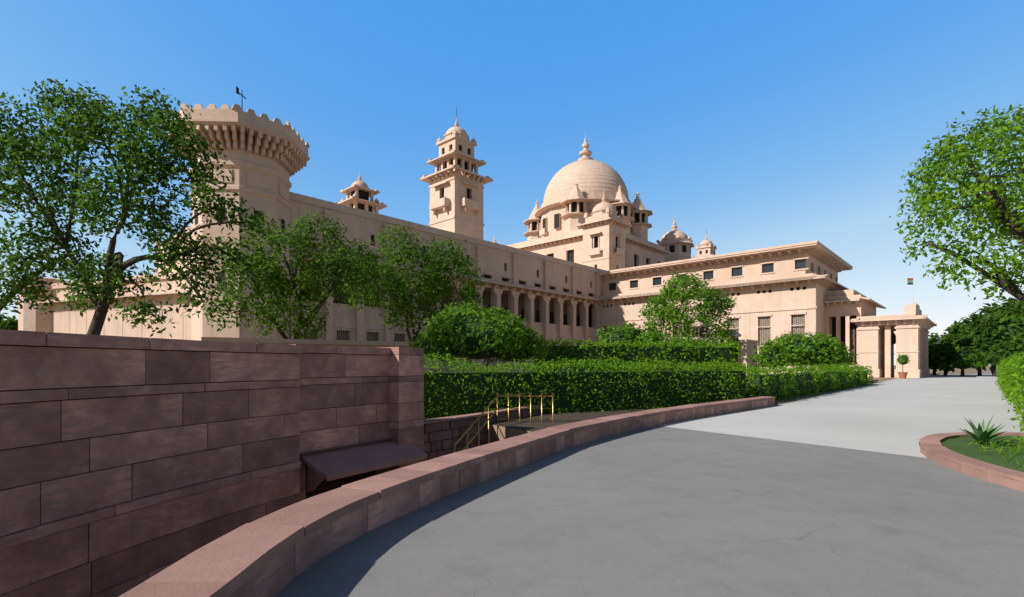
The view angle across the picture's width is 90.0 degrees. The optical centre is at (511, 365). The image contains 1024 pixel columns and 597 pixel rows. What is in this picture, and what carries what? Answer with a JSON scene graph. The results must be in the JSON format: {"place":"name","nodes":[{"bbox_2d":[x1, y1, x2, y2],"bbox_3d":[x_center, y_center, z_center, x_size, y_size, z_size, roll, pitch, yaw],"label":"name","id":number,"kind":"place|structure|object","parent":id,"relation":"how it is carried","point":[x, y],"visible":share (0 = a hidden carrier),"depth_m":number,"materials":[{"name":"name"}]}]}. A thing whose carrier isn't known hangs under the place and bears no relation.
{"place":"outdoors","nodes":[
{"label":"outdoors","id":0,"kind":"place"},
{"bbox_2d":[0,329,427,596],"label":"retaining wall","id":1,"kind":"structure","parent":0,"point":[192,445],"depth_m":6.88,"materials":[{"name":"stone"}]},
{"bbox_2d":[0,0,1023,364],"label":"sky","id":2,"kind":"structure","parent":0,"point":[751,124],"materials":[{"name":"blue"}]},
{"bbox_2d":[131,365,1023,596],"bbox_3d":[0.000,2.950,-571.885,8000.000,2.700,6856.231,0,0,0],"label":"ground","id":3,"kind":"structure","parent":0,"point":[657,511],"depth_m":4.95,"materials":[{"name":"grey asphalt"}]},
{"bbox_2d":[0,78,274,337],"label":"neem tree","id":4,"kind":"object","parent":3,"relation":"on","point":[79,140],"depth_m":15.47,"materials":[{"name":"green plant"}]},
{"bbox_2d":[0,248,81,311],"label":"tree branch","id":5,"kind":"object","parent":4,"relation":"attached to","point":[64,257],"visible":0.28,"depth_m":17.18,"materials":[{"name":"brown plant"}]},
{"bbox_2d":[228,228,356,338],"bbox_3d":[-10.443,-2.630,25.080,5.924,8.500,2.657,0,0,-7],"label":"tree trunk","id":6,"kind":"object","parent":3,"relation":"on","point":[283,335],"visible":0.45,"depth_m":25.12,"materials":[{"name":"brown plant"}]},
{"bbox_2d":[201,209,381,339],"bbox_3d":[-10.627,-4.481,24.887,7.922,6.796,5.555,0,0,0],"label":"tree","id":7,"kind":"object","parent":6,"relation":"attached to","point":[272,276],"visible":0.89,"depth_m":24.20,"materials":[{"name":"green plant"}]},
{"bbox_2d":[201,337,428,372],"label":"garden wall","id":8,"kind":"structure","parent":3,"relation":"on","point":[353,343],"depth_m":23.20,"materials":[{"name":"stone"}]},
{"bbox_2d":[369,248,462,341],"bbox_3d":[-5.613,-2.939,30.830,6.292,9.117,3.015,0,0,-14],"label":"tree trunk","id":9,"kind":"object","parent":3,"relation":"on","point":[413,331],"visible":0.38,"depth_m":31.04,"materials":[{"name":"brown plant"}]},
{"bbox_2d":[342,222,484,331],"bbox_3d":[-5.888,-5.361,30.840,8.700,7.074,5.900,0,0,0],"label":"tree","id":10,"kind":"object","parent":9,"relation":"attached to","point":[434,268],"visible":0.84,"depth_m":30.31,"materials":[{"name":"green plant"}]},
{"bbox_2d":[118,396,774,596],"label":"low curb wall","id":11,"kind":"structure","parent":3,"relation":"on","point":[273,554],"depth_m":4.74,"materials":[{"name":"stone"}]},
{"bbox_2d":[17,86,936,377],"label":"palace","id":12,"kind":"structure","parent":3,"relation":"on","point":[587,258],"depth_m":70.73,"materials":[{"name":"stone"}]},
{"bbox_2d":[907,278,912,284],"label":"flag","id":13,"kind":"object","parent":12,"relation":"attached to","point":[909,281],"visible":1,"depth_m":69.45,"materials":[{"name":"multicoloured fabric"}]},
{"bbox_2d":[423,405,544,460],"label":"stairwell wall","id":14,"kind":"structure","parent":3,"relation":"on","point":[441,442],"depth_m":12.88,"materials":[{"name":"stone"}]},
{"bbox_2d":[454,392,553,452],"bbox_3d":[-0.541,1.760,12.981,1.307,2.000,4.039,0,0,37],"label":"metal railing","id":15,"kind":"object","parent":3,"relation":"on","point":[519,395],"visible":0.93,"depth_m":14.18,"materials":[{"name":"gold metal"}]},
{"bbox_2d":[0,297,1023,375],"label":"distant trees","id":16,"kind":"object","parent":3,"relation":"on","point":[993,335],"depth_m":71.89,"materials":[{"name":"green plant"}]},
{"bbox_2d":[487,410,643,430],"bbox_3d":[3.984,1.588,17.304,4.651,0.001,12.715,0,0,43],"label":"landing","id":17,"kind":"object","parent":3,"relation":"on","point":[536,425],"visible":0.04,"depth_m":14.67,"materials":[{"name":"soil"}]},
{"bbox_2d":[408,300,857,369],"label":"garden shrubs","id":18,"kind":"object","parent":3,"relation":"on","point":[467,330],"visible":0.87,"depth_m":21.83,"materials":[{"name":"green plant"}]},
{"bbox_2d":[423,338,874,418],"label":"clipped hedges","id":19,"kind":"object","parent":3,"relation":"on","point":[605,376],"visible":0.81,"depth_m":19.00,"materials":[{"name":"green plant"}]},
{"bbox_2d":[637,269,736,341],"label":"tree","id":20,"kind":"object","parent":3,"relation":"on","point":[717,304],"depth_m":51.06,"materials":[{"name":"green plant"}]},
{"bbox_2d":[690,320,759,374],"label":"garden lantern pillars","id":21,"kind":"structure","parent":3,"relation":"on","point":[747,348],"depth_m":51.50,"materials":[{"name":"stone"}]},
{"bbox_2d":[919,432,1023,491],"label":"planter kerb","id":22,"kind":"structure","parent":3,"relation":"on","point":[954,451],"depth_m":8.26,"materials":[{"name":"pink stone"}]},
{"bbox_2d":[960,415,1022,442],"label":"agave plant","id":23,"kind":"object","parent":22,"relation":"on","point":[981,432],"visible":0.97,"depth_m":9.43,"materials":[{"name":"green plant"}]},
{"bbox_2d":[967,352,1023,464],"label":"planter hedge","id":24,"kind":"object","parent":22,"relation":"on","point":[1010,378],"visible":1,"depth_m":15.10,"materials":[{"name":"green plant"}]},
{"bbox_2d":[658,375,1023,457],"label":"forecourt paving","id":25,"kind":"structure","parent":0,"point":[898,416],"depth_m":15.89,"materials":[{"name":"concrete"}]},
{"bbox_2d":[897,354,909,378],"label":"potted topiary","id":26,"kind":"object","parent":25,"relation":"on","point":[902,360],"visible":1,"depth_m":59.72,"materials":[{"name":"green plant"}]},
{"bbox_2d":[890,104,1023,301],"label":"roadside tree","id":27,"kind":"object","parent":25,"relation":"on","point":[957,157],"depth_m":10.32,"materials":[{"name":"green plant"}]}
]}

